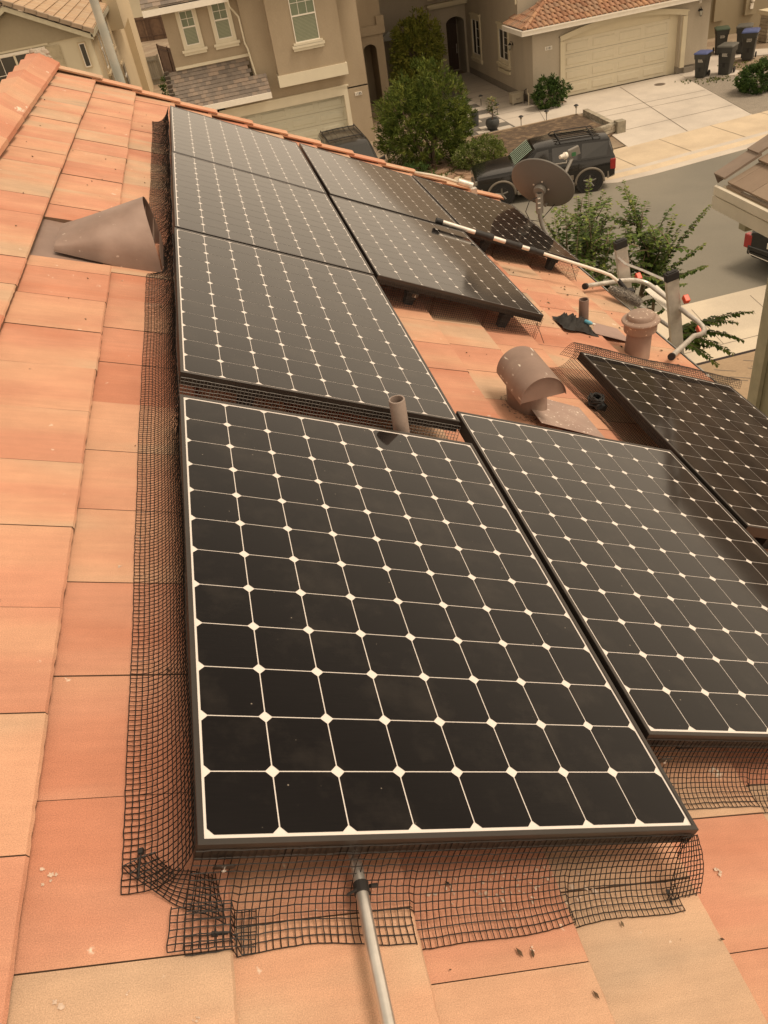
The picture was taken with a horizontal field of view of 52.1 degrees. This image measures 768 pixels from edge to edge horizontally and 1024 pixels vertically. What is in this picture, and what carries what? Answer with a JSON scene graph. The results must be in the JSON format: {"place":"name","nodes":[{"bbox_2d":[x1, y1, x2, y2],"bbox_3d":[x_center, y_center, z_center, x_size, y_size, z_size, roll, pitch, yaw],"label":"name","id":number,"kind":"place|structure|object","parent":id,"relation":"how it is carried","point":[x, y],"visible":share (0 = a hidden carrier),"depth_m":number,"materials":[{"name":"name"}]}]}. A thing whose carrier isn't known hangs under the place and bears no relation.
{"place":"outdoors","nodes":[
{"label":"outdoors","id":0,"kind":"place"},
{"bbox_2d":[0,0,153,91],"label":"house","id":1,"kind":"structure","parent":0,"point":[65,33],"depth_m":30.54,"materials":[{"name":"beige paint"}]},
{"bbox_2d":[0,46,44,81],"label":"window","id":2,"kind":"structure","parent":1,"relation":"in","point":[7,62],"depth_m":30.11,"materials":[{"name":"white paint"}]},
{"bbox_2d":[77,41,92,68],"bbox_3d":[-11.619,-17.765,30.526,0.300,0.883,0.085,-14,39,-5],"label":"window","id":3,"kind":"structure","parent":1,"relation":"in","point":[82,47],"depth_m":30.51,"materials":[{"name":"paint"}]},
{"bbox_2d":[96,31,112,78],"bbox_3d":[-11.758,-19.288,32.951,0.160,1.792,1.440,-14,39,-5],"label":"window","id":4,"kind":"structure","parent":1,"relation":"in","point":[109,70],"depth_m":32.95,"materials":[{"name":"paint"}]},
{"bbox_2d":[105,17,116,52],"bbox_3d":[-12.908,-22.379,36.971,0.160,1.442,2.040,-14,39,-5],"label":"window","id":5,"kind":"structure","parent":1,"relation":"in","point":[115,48],"depth_m":37.50,"materials":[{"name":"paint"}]},
{"bbox_2d":[121,59,130,84],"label":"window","id":6,"kind":"structure","parent":1,"relation":"in","point":[123,66],"depth_m":40.36,"materials":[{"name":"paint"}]},
{"bbox_2d":[89,0,124,82],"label":"street lamp","id":7,"kind":"object","parent":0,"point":[106,40],"depth_m":12.42,"materials":[{"name":"metal"}]},
{"bbox_2d":[129,0,158,17],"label":"house","id":8,"kind":"structure","parent":0,"point":[136,9],"depth_m":75.79,"materials":[{"name":"beige paint"}]},
{"bbox_2d":[140,0,389,140],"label":"house","id":9,"kind":"structure","parent":0,"point":[311,69],"depth_m":31.50,"materials":[{"name":"beige paint"}]},
{"bbox_2d":[175,8,207,55],"bbox_3d":[-7.574,-18.796,30.649,1.000,1.633,0.160,-14,39,-5],"label":"window","id":10,"kind":"structure","parent":9,"relation":"in","point":[187,20],"depth_m":30.71,"materials":[{"name":"white paint"}]},
{"bbox_2d":[207,2,239,49],"bbox_3d":[-6.333,-19.140,30.739,1.040,1.693,0.160,-14,39,-5],"label":"window","id":11,"kind":"structure","parent":9,"relation":"in","point":[221,20],"depth_m":30.82,"materials":[{"name":"white paint"}]},
{"bbox_2d":[240,95,347,139],"bbox_3d":[-3.975,-16.299,33.593,4.940,1.970,0.086,-14,39,-5],"label":"garage door","id":12,"kind":"structure","parent":9,"relation":"in","point":[307,120],"depth_m":33.37,"materials":[{"name":"metal"}]},
{"bbox_2d":[288,0,322,46],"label":"window","id":13,"kind":"structure","parent":9,"relation":"in","point":[302,12],"depth_m":30.73,"materials":[{"name":"white paint"}]},
{"bbox_2d":[141,33,767,170],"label":"front yard","id":14,"kind":"structure","parent":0,"point":[149,48],"depth_m":37.40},
{"bbox_2d":[134,15,166,41],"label":"fence","id":15,"kind":"object","parent":14,"relation":"on","point":[150,28],"visible":0.41,"depth_m":72.78,"materials":[{"name":"wood"}]},
{"bbox_2d":[146,54,165,84],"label":"fence","id":16,"kind":"object","parent":14,"relation":"on","point":[155,72],"visible":0.37,"depth_m":53.37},
{"bbox_2d":[156,44,175,72],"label":"fence","id":17,"kind":"object","parent":14,"relation":"on","point":[166,59],"visible":0.4,"depth_m":55.36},
{"bbox_2d":[158,75,179,95],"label":"sparse shrub","id":18,"kind":"object","parent":14,"relation":"on","point":[162,86],"visible":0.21,"depth_m":47.11,"materials":[{"name":"green plant"}]},
{"bbox_2d":[383,31,399,58],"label":"white canopy","id":19,"kind":"object","parent":14,"relation":"on","point":[386,37],"visible":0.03,"depth_m":40.08,"materials":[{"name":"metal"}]},
{"bbox_2d":[388,6,447,86],"bbox_3d":[1.627,-22.805,38.878,3.171,3.914,2.573,-24,41,-16],"label":"tree","id":20,"kind":"object","parent":14,"relation":"on","point":[418,36],"visible":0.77,"depth_m":38.35,"materials":[{"name":"green plant"}]},
{"bbox_2d":[403,161,435,174],"bbox_3d":[1.186,-12.306,28.497,1.477,1.096,1.182,-25,41,-17],"label":"shrub","id":21,"kind":"object","parent":14,"relation":"on","point":[424,166],"visible":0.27,"depth_m":28.46,"materials":[{"name":"green plant"}]},
{"bbox_2d":[370,52,476,170],"bbox_3d":[1.468,-14.820,29.358,4.159,4.124,3.533,-14,39,-5],"label":"tree","id":22,"kind":"object","parent":14,"relation":"on","point":[431,103],"visible":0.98,"depth_m":28.84,"materials":[{"name":"green plant"}]},
{"bbox_2d":[424,154,493,180],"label":"flagstone bank","id":23,"kind":"structure","parent":14,"relation":"on","point":[466,175],"depth_m":29.24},
{"bbox_2d":[442,91,514,136],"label":"side gravel","id":24,"kind":"structure","parent":14,"relation":"on","point":[483,123],"depth_m":34.29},
{"bbox_2d":[476,129,489,133],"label":"paving slab","id":25,"kind":"structure","parent":24,"relation":"on","point":[482,131],"depth_m":32.69,"materials":[{"name":"concrete"}]},
{"bbox_2d":[479,113,491,118],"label":"paving slab","id":26,"kind":"structure","parent":24,"relation":"on","point":[486,115],"depth_m":34.57,"materials":[{"name":"concrete"}]},
{"bbox_2d":[485,96,498,130],"bbox_3d":[4.479,-16.472,32.442,0.625,1.231,0.588,-29,42,-22],"label":"potted plant","id":27,"kind":"object","parent":24,"relation":"on","point":[492,122],"visible":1,"depth_m":32.44,"materials":[{"name":"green plant"}]},
{"bbox_2d":[497,125,511,130],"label":"paving slab","id":28,"kind":"structure","parent":24,"relation":"on","point":[504,127],"depth_m":32.69,"materials":[{"name":"concrete"}]},
{"bbox_2d":[451,132,507,170],"bbox_3d":[3.497,-13.244,29.019,2.199,1.434,1.799,-14,39,-5],"label":"round shrub","id":29,"kind":"object","parent":14,"relation":"on","point":[462,157],"visible":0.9,"depth_m":28.65,"materials":[{"name":"green plant"}]},
{"bbox_2d":[449,72,581,126],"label":"walkway","id":30,"kind":"structure","parent":14,"relation":"on","point":[490,90],"depth_m":35.21,"materials":[{"name":"concrete"}]},
{"bbox_2d":[508,90,523,104],"bbox_3d":[5.990,-18.726,35.506,0.580,0.450,0.501,-14,39,-5],"label":"storage chest","id":31,"kind":"object","parent":30,"relation":"on","point":[516,97],"visible":1,"depth_m":35.36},
{"bbox_2d":[473,114,577,137],"bbox_3d":[5.856,-15.960,32.459,4.550,0.070,0.100,-14,39,-5],"label":"bed edging","id":32,"kind":"object","parent":14,"relation":"on","point":[525,125],"visible":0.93,"depth_m":32.43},
{"bbox_2d":[378,0,710,105],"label":"house","id":33,"kind":"structure","parent":14,"relation":"on","point":[581,46],"depth_m":34.78,"materials":[{"name":"paint"}]},
{"bbox_2d":[446,17,458,70],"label":"front door","id":34,"kind":"structure","parent":33,"relation":"in","point":[451,29],"depth_m":42.33,"materials":[{"name":"brown wood"}]},
{"bbox_2d":[469,11,482,64],"bbox_3d":[4.656,-24.034,39.830,0.160,2.176,1.670,-14,39,-5],"label":"window","id":35,"kind":"structure","parent":33,"relation":"in","point":[474,17],"depth_m":39.82,"materials":[{"name":"white paint"}]},
{"bbox_2d":[495,20,510,70],"bbox_3d":[5.543,-21.710,36.549,0.160,1.856,1.700,-14,39,-5],"label":"window","id":36,"kind":"structure","parent":33,"relation":"in","point":[504,63],"depth_m":36.61,"materials":[{"name":"white paint"}]},
{"bbox_2d":[565,19,669,95],"bbox_3d":[10.274,-20.114,34.813,4.900,2.200,0.086,-14,39,-5],"label":"garage door","id":37,"kind":"structure","parent":33,"relation":"in","point":[639,52],"depth_m":34.76,"materials":[{"name":"metal"}]},
{"bbox_2d":[476,115,614,156],"bbox_3d":[6.123,-14.515,30.710,5.250,0.140,4.600,-14,39,-5],"label":"planting bed","id":38,"kind":"object","parent":14,"relation":"on","point":[514,138],"visible":0.4,"depth_m":31.57,"materials":[{"name":"soil"}]},
{"bbox_2d":[530,72,572,109],"bbox_3d":[7.247,-18.182,33.970,1.916,1.534,1.382,-14,39,-5],"label":"dark shrub","id":39,"kind":"object","parent":14,"relation":"on","point":[551,84],"visible":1,"depth_m":33.77,"materials":[{"name":"green plant"}]},
{"bbox_2d":[420,59,758,177],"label":"weeds","id":40,"kind":"object","parent":14,"relation":"on","point":[707,81],"visible":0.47,"depth_m":33.71,"materials":[{"name":"green plant"}]},
{"bbox_2d":[583,108,625,133],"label":"stone wall","id":41,"kind":"structure","parent":14,"relation":"on","point":[617,126],"depth_m":29.90,"materials":[{"name":"stone"}]},
{"bbox_2d":[692,71,767,113],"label":"gravel strip","id":42,"kind":"object","parent":14,"relation":"on","point":[725,89],"visible":0.46,"depth_m":31.49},
{"bbox_2d":[732,55,767,94],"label":"leafy shrub","id":43,"kind":"object","parent":42,"relation":"on","point":[745,84],"visible":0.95,"depth_m":31.08,"materials":[{"name":"green plant"}]},
{"bbox_2d":[741,27,760,59],"bbox_3d":[16.494,-21.115,35.430,0.702,1.199,0.869,12,44,26],"label":"wheeled bin","id":44,"kind":"object","parent":14,"relation":"on","point":[749,37],"visible":1,"depth_m":35.15,"materials":[{"name":"grey plastic"}]},
{"bbox_2d":[470,109,478,126],"bbox_3d":[3.849,-16.861,33.497,0.400,0.691,0.396,-14,39,-5],"label":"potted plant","id":45,"kind":"object","parent":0,"point":[476,118],"visible":0.74,"depth_m":33.38,"materials":[{"name":"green plant"}]},
{"bbox_2d":[440,111,767,179],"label":"sidewalk","id":46,"kind":"structure","parent":0,"point":[692,140],"depth_m":28.02,"materials":[{"name":"concrete"}]},
{"bbox_2d":[457,73,751,146],"bbox_3d":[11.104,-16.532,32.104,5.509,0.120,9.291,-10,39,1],"label":"driveway","id":47,"kind":"structure","parent":0,"point":[618,97],"depth_m":31.77,"materials":[{"name":"concrete"}]},
{"bbox_2d":[510,149,767,311],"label":"road","id":48,"kind":"structure","parent":0,"point":[733,266],"depth_m":23.01,"materials":[{"name":"asphalt"}]},
{"bbox_2d":[470,125,615,203],"bbox_3d":[5.206,-11.520,26.099,4.545,1.711,2.180,-7,39,5],"label":"parked car","id":49,"kind":"object","parent":48,"relation":"on","point":[594,160],"visible":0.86,"depth_m":25.44,"materials":[{"name":"black metal"}]},
{"bbox_2d":[574,142,755,184],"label":"gutter pan","id":50,"kind":"object","parent":48,"relation":"on","point":[685,163],"visible":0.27,"depth_m":26.54,"materials":[{"name":"concrete"}]},
{"bbox_2d":[743,230,767,261],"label":"parked car","id":51,"kind":"object","parent":48,"relation":"on","point":[755,244],"visible":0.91,"depth_m":19.27,"materials":[{"name":"black metal"}]},
{"bbox_2d":[535,178,753,367],"bbox_3d":[3.096,-1.033,9.998,2.352,6.202,1.996,-14,39,-5],"label":"crape myrtle","id":52,"kind":"object","parent":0,"point":[586,246],"visible":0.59,"depth_m":8.55,"materials":[{"name":"green plant"}]},
{"bbox_2d":[613,238,683,352],"bbox_3d":[3.036,0.219,8.296,1.272,6.374,0.709,-14,39,-5],"label":"ladder","id":53,"kind":"object","parent":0,"point":[670,279],"visible":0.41,"depth_m":6.37,"materials":[{"name":"metal"}]},
{"bbox_2d":[582,272,706,360],"bbox_3d":[2.115,-1.413,5.939,0.920,0.538,1.675,-14,39,-5],"label":"ladder stabiliser","id":54,"kind":"object","parent":53,"relation":"on","point":[656,293],"visible":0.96,"depth_m":6.22,"materials":[{"name":"metal"}]},
{"bbox_2d":[655,285,765,363],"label":"sidewalk","id":55,"kind":"structure","parent":0,"point":[748,324],"depth_m":18.07,"materials":[{"name":"concrete"}]},
{"bbox_2d":[679,48,767,79],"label":"path","id":56,"kind":"structure","parent":0,"point":[713,66],"depth_m":35.47,"materials":[{"name":"concrete"}]},
{"bbox_2d":[694,49,712,77],"bbox_3d":[13.873,-19.521,34.215,0.598,1.021,0.743,22,49,34],"label":"wheeled bin","id":57,"kind":"object","parent":56,"relation":"on","point":[702,59],"visible":1,"depth_m":34.00,"materials":[{"name":"grey plastic"}]},
{"bbox_2d":[712,25,730,53],"bbox_3d":[15.894,-22.255,37.038,0.650,1.110,0.806,1,40,15],"label":"wheeled bin","id":58,"kind":"object","parent":56,"relation":"on","point":[721,34],"visible":0.75,"depth_m":36.69,"materials":[{"name":"grey plastic"}]},
{"bbox_2d":[717,42,738,74],"bbox_3d":[14.856,-19.644,34.016,0.689,1.177,0.853,22,49,34],"label":"wheeled bin","id":59,"kind":"object","parent":56,"relation":"on","point":[726,53],"visible":1,"depth_m":33.78,"materials":[{"name":"grey plastic"}]},
{"bbox_2d":[736,22,753,52],"bbox_3d":[16.729,-22.037,36.534,0.682,1.166,0.845,12,44,26],"label":"wheeled bin","id":60,"kind":"object","parent":56,"relation":"on","point":[740,27],"visible":0.39,"depth_m":36.20,"materials":[{"name":"grey plastic"}]},
{"bbox_2d":[698,351,754,398],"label":"paver drive","id":61,"kind":"structure","parent":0,"point":[737,366],"depth_m":16.34,"materials":[{"name":"concrete"}]},
{"bbox_2d":[696,349,755,364],"bbox_3d":[14.075,-4.997,17.369,26.800,0.120,0.100,-14,39,-5],"label":"paver edge","id":62,"kind":"object","parent":61,"relation":"on","point":[728,356],"depth_m":16.75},
{"bbox_2d":[714,360,752,380],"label":"paver gaps","id":63,"kind":"object","parent":61,"relation":"on","point":[738,377],"visible":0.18,"depth_m":16.31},
{"bbox_2d":[708,0,767,38],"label":"house","id":64,"kind":"structure","parent":0,"point":[732,14],"depth_m":39.82,"materials":[{"name":"beige paint"}]},
{"bbox_2d":[711,135,767,416],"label":"house","id":65,"kind":"structure","parent":0,"point":[732,199],"depth_m":8.26,"materials":[{"name":"beige paint"}]},
{"bbox_2d":[757,8,767,42],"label":"stone pillar","id":66,"kind":"structure","parent":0,"point":[763,32],"depth_m":37.63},
{"label":"ground","id":67,"kind":"structure","parent":0,"visible":0},
{"bbox_2d":[0,48,767,1023],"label":"roof","id":68,"kind":"structure","parent":67,"relation":"on","point":[82,940],"depth_m":1.67,"materials":[{"name":"tile"}]},
{"bbox_2d":[30,196,162,272],"bbox_3d":[-1.360,-1.290,3.756,0.543,0.309,0.570,-14,39,-5],"label":"dormer vent","id":69,"kind":"object","parent":68,"relation":"on","point":[126,235],"visible":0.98,"depth_m":3.61,"materials":[{"name":"metal"}]},
{"bbox_2d":[122,852,225,923],"bbox_3d":[-0.353,0.641,1.366,0.200,0.066,0.078,5,41,19],"label":"wire mesh","id":70,"kind":"object","parent":68,"relation":"attached to","point":[194,885],"visible":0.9,"depth_m":1.36,"materials":[{"name":"metal"}]},
{"bbox_2d":[137,847,143,878],"bbox_3d":[-0.424,0.612,1.368,0.009,0.010,0.057,-14,39,-5],"label":"zip tie","id":71,"kind":"object","parent":70,"relation":"attached to","point":[141,851],"visible":1,"depth_m":1.38,"materials":[{"name":"black plastic"}]},
{"bbox_2d":[169,105,325,193],"bbox_3d":[-1.081,-2.670,5.915,1.046,0.165,1.559,7,34,-21],"label":"solar panel","id":72,"kind":"object","parent":68,"relation":"on","point":[210,139],"visible":0.94,"depth_m":5.78,"materials":[{"name":"glass"}]},
{"bbox_2d":[171,151,373,274],"bbox_3d":[-0.737,-1.738,4.688,1.046,0.165,1.559,7,34,-21],"label":"solar panel","id":73,"kind":"object","parent":68,"relation":"on","point":[227,203],"visible":0.94,"depth_m":4.52,"materials":[{"name":"glass"}]},
{"bbox_2d":[173,227,459,430],"bbox_3d":[-0.391,-0.802,3.457,1.046,0.165,1.559,7,34,-21],"label":"solar panel","id":74,"kind":"object","parent":68,"relation":"on","point":[253,318],"visible":0.94,"depth_m":3.21,"materials":[{"name":"glass"}]},
{"bbox_2d":[175,377,460,439],"bbox_3d":[-0.211,-0.329,2.845,1.001,0.590,0.028,-14,39,-5],"label":"wire mesh","id":75,"kind":"object","parent":74,"relation":"attached to","point":[251,396],"visible":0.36,"depth_m":2.81,"materials":[{"name":"black wire"}]},
{"bbox_2d":[15,99,724,998],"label":"roof litter","id":76,"kind":"object","parent":68,"relation":"on","point":[445,881],"visible":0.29,"depth_m":1.59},
{"bbox_2d":[347,854,395,1023],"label":"metal conduit","id":77,"kind":"object","parent":68,"relation":"on","point":[362,886],"visible":0.77,"depth_m":1.33,"materials":[{"name":"grey metal"}]},
{"bbox_2d":[299,143,460,230],"bbox_3d":[-0.089,-2.560,6.320,1.046,0.165,1.559,7,34,-21],"label":"solar panel","id":78,"kind":"object","parent":68,"relation":"on","point":[351,179],"visible":0.88,"depth_m":6.19,"materials":[{"name":"glass"}]},
{"bbox_2d":[40,565,721,1021],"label":"bird droppings","id":79,"kind":"object","parent":68,"relation":"on","point":[60,1005],"visible":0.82,"depth_m":1.56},
{"bbox_2d":[388,395,409,432],"bbox_3d":[0.063,-0.303,2.855,0.100,0.250,0.100,-14,39,-5],"label":"vent pipe","id":80,"kind":"object","parent":68,"relation":"on","point":[398,410],"visible":0.52,"depth_m":2.80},
{"bbox_2d":[329,195,543,327],"bbox_3d":[0.256,-1.612,5.070,1.046,0.165,1.559,7,34,-21],"label":"solar panel","id":81,"kind":"object","parent":68,"relation":"attached to","point":[400,249],"visible":0.96,"depth_m":4.85,"materials":[{"name":"glass"}]},
{"bbox_2d":[377,279,542,337],"bbox_3d":[0.438,-1.143,4.463,0.988,0.589,0.019,-14,39,-5],"label":"wire mesh","id":82,"kind":"object","parent":81,"relation":"attached to","point":[462,310],"visible":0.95,"depth_m":4.46,"materials":[{"name":"metal"}]},
{"bbox_2d":[178,394,698,860],"bbox_3d":[-0.017,0.213,2.120,1.046,0.165,1.559,7,34,-21],"label":"solar panel","id":83,"kind":"object","parent":68,"relation":"on","point":[388,642],"visible":0.99,"depth_m":1.80,"materials":[{"name":"glass"}]},
{"bbox_2d":[120,106,195,894],"bbox_3d":[-1.083,-1.285,3.816,0.165,0.120,6.424,-14,39,-5],"label":"wire mesh","id":84,"kind":"object","parent":83,"relation":"attached to","point":[169,247],"visible":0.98,"depth_m":1.98,"materials":[{"name":"metal"}]},
{"bbox_2d":[184,834,691,957],"bbox_3d":[0.164,0.706,1.464,0.985,0.576,0.122,-14,39,-5],"label":"wire mesh","id":85,"kind":"object","parent":83,"relation":"attached to","point":[420,894],"visible":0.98,"depth_m":1.48,"materials":[{"name":"metal"}]},
{"bbox_2d":[166,903,256,954],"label":"wire mesh","id":86,"kind":"object","parent":85,"relation":"attached to","point":[214,932],"visible":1,"depth_m":1.31,"materials":[{"name":"metal"}]},
{"bbox_2d":[212,864,235,872],"bbox_3d":[-0.270,0.600,1.327,0.036,0.023,0.011,7,34,-21],"label":"clip","id":87,"kind":"object","parent":85,"relation":"attached to","point":[224,867],"visible":1,"depth_m":1.32,"materials":[{"name":"metal"}]},
{"bbox_2d":[211,931,237,936],"bbox_3d":[-0.270,0.713,1.326,0.042,0.029,0.009,-14,39,-5],"label":"zip tie","id":88,"kind":"object","parent":85,"relation":"attached to","point":[212,935],"visible":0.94,"depth_m":1.32,"materials":[{"name":"black plastic"}]},
{"bbox_2d":[667,834,703,899],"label":"wire mesh","id":89,"kind":"object","parent":83,"relation":"attached to","point":[687,867],"visible":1,"depth_m":1.67,"materials":[{"name":"metal"}]},
{"bbox_2d":[414,171,476,193],"bbox_3d":[0.630,-3.328,7.996,0.612,0.383,0.117,-11,39,0],"label":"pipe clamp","id":90,"kind":"object","parent":68,"relation":"attached to","point":[464,183],"visible":0.93,"depth_m":7.99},
{"bbox_2d":[412,175,579,269],"bbox_3d":[0.888,-2.465,6.741,1.046,0.165,1.559,7,34,-21],"label":"solar panel","id":91,"kind":"object","parent":68,"relation":"on","point":[500,219],"visible":0.9,"depth_m":6.60,"materials":[{"name":"glass"}]},
{"bbox_2d":[463,231,578,279],"bbox_3d":[1.069,-1.996,6.134,1.010,0.590,0.019,-14,39,-5],"label":"wire mesh","id":92,"kind":"object","parent":91,"relation":"attached to","point":[524,257],"visible":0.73,"depth_m":6.15,"materials":[{"name":"metal"}]},
{"bbox_2d":[435,218,642,306],"bbox_3d":[1.186,-1.888,5.903,1.529,0.890,0.218,-6,39,6],"label":"brush pole","id":93,"kind":"object","parent":68,"relation":"on","point":[623,293],"visible":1,"depth_m":5.93,"materials":[{"name":"metal"}]},
{"bbox_2d":[512,145,579,234],"bbox_3d":[1.532,-3.054,7.582,0.609,0.741,1.176,4,41,17],"label":"satellite dish","id":94,"kind":"object","parent":68,"relation":"attached to","point":[540,183],"visible":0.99,"depth_m":7.50,"materials":[{"name":"white paint"}]},
{"bbox_2d":[496,346,604,437],"bbox_3d":[0.768,-0.539,3.665,0.436,0.414,0.325,-14,39,-5],"label":"hood vent","id":95,"kind":"object","parent":68,"relation":"attached to","point":[530,379],"visible":0.99,"depth_m":3.60,"materials":[{"name":"metal"}]},
{"bbox_2d":[552,312,598,336],"bbox_3d":[1.250,-1.236,5.158,0.259,0.165,0.223,-14,39,-5],"label":"crumpled cloth","id":96,"kind":"object","parent":68,"relation":"on","point":[572,321],"visible":0.99,"depth_m":5.11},
{"bbox_2d":[584,319,595,325],"bbox_3d":[1.340,-1.231,5.107,0.077,0.032,0.026,24,50,35],"label":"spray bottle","id":97,"kind":"object","parent":96,"relation":"on","point":[586,321],"visible":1,"depth_m":5.10,"materials":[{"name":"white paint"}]},
{"bbox_2d":[587,392,607,410],"bbox_3d":[1.075,-0.559,3.979,0.090,0.075,0.111,-14,39,-5],"label":"cable bundle","id":98,"kind":"object","parent":68,"relation":"on","point":[596,400],"visible":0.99,"depth_m":3.95,"materials":[{"name":"black rubber"}]},
{"bbox_2d":[579,297,625,340],"bbox_3d":[1.442,-1.286,5.230,0.361,0.338,0.240,-14,39,-5],"label":"vent pipe","id":99,"kind":"object","parent":68,"relation":"on","point":[607,331],"visible":0.56,"depth_m":5.22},
{"bbox_2d":[456,411,767,748],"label":"solar panel","id":100,"kind":"object","parent":68,"relation":"on","point":[654,560],"visible":0.98,"depth_m":2.51,"materials":[{"name":"glass"}]},
{"bbox_2d":[646,739,767,812],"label":"wire mesh","id":101,"kind":"object","parent":100,"relation":"attached to","point":[719,777],"visible":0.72,"depth_m":1.97,"materials":[{"name":"metal"}]},
{"bbox_2d":[658,758,672,763],"bbox_3d":[0.676,0.598,1.892,0.036,0.023,0.011,7,34,-21],"label":"clip","id":102,"kind":"object","parent":101,"relation":"attached to","point":[664,760],"visible":0.91,"depth_m":1.89,"materials":[{"name":"metal"}]},
{"bbox_2d":[621,308,660,359],"bbox_3d":[1.645,-1.126,5.051,0.239,0.339,0.239,-14,39,-5],"label":"capped flue","id":103,"kind":"object","parent":68,"relation":"on","point":[640,326],"visible":0.99,"depth_m":4.96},
{"bbox_2d":[577,352,767,548],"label":"solar panel","id":104,"kind":"object","parent":68,"relation":"on","point":[713,435],"visible":0.98,"depth_m":3.83,"materials":[{"name":"glass"}]},
{"bbox_2d":[550,349,745,528],"bbox_3d":[1.156,-0.359,3.677,0.158,0.097,1.604,-14,39,-5],"label":"wire mesh","id":105,"kind":"object","parent":104,"relation":"attached to","point":[560,377],"visible":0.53,"depth_m":3.90,"materials":[{"name":"metal"}]},
{"bbox_2d":[560,342,741,388],"bbox_3d":[1.543,-0.821,4.487,1.094,0.610,0.131,-14,39,-5],"label":"wire mesh","id":106,"kind":"object","parent":104,"relation":"attached to","point":[651,364],"visible":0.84,"depth_m":4.44,"materials":[{"name":"metal"}]},
{"bbox_2d":[605,134,767,179],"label":"kerb","id":107,"kind":"structure","parent":67,"relation":"on","point":[686,158],"depth_m":26.84,"materials":[{"name":"concrete"}]},
{"bbox_2d":[615,131,767,173],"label":"kerb top","id":108,"kind":"structure","parent":107,"relation":"on","point":[692,152],"depth_m":27.04,"materials":[{"name":"concrete"}]},
{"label":"driveway","id":109,"kind":"structure","parent":0,"visible":0},
{"bbox_2d":[317,124,385,159],"bbox_3d":[-1.248,-12.774,28.821,2.240,1.851,4.800,-14,39,-5],"label":"parked car","id":110,"kind":"object","parent":109,"relation":"on","point":[353,138],"visible":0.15,"depth_m":28.24,"materials":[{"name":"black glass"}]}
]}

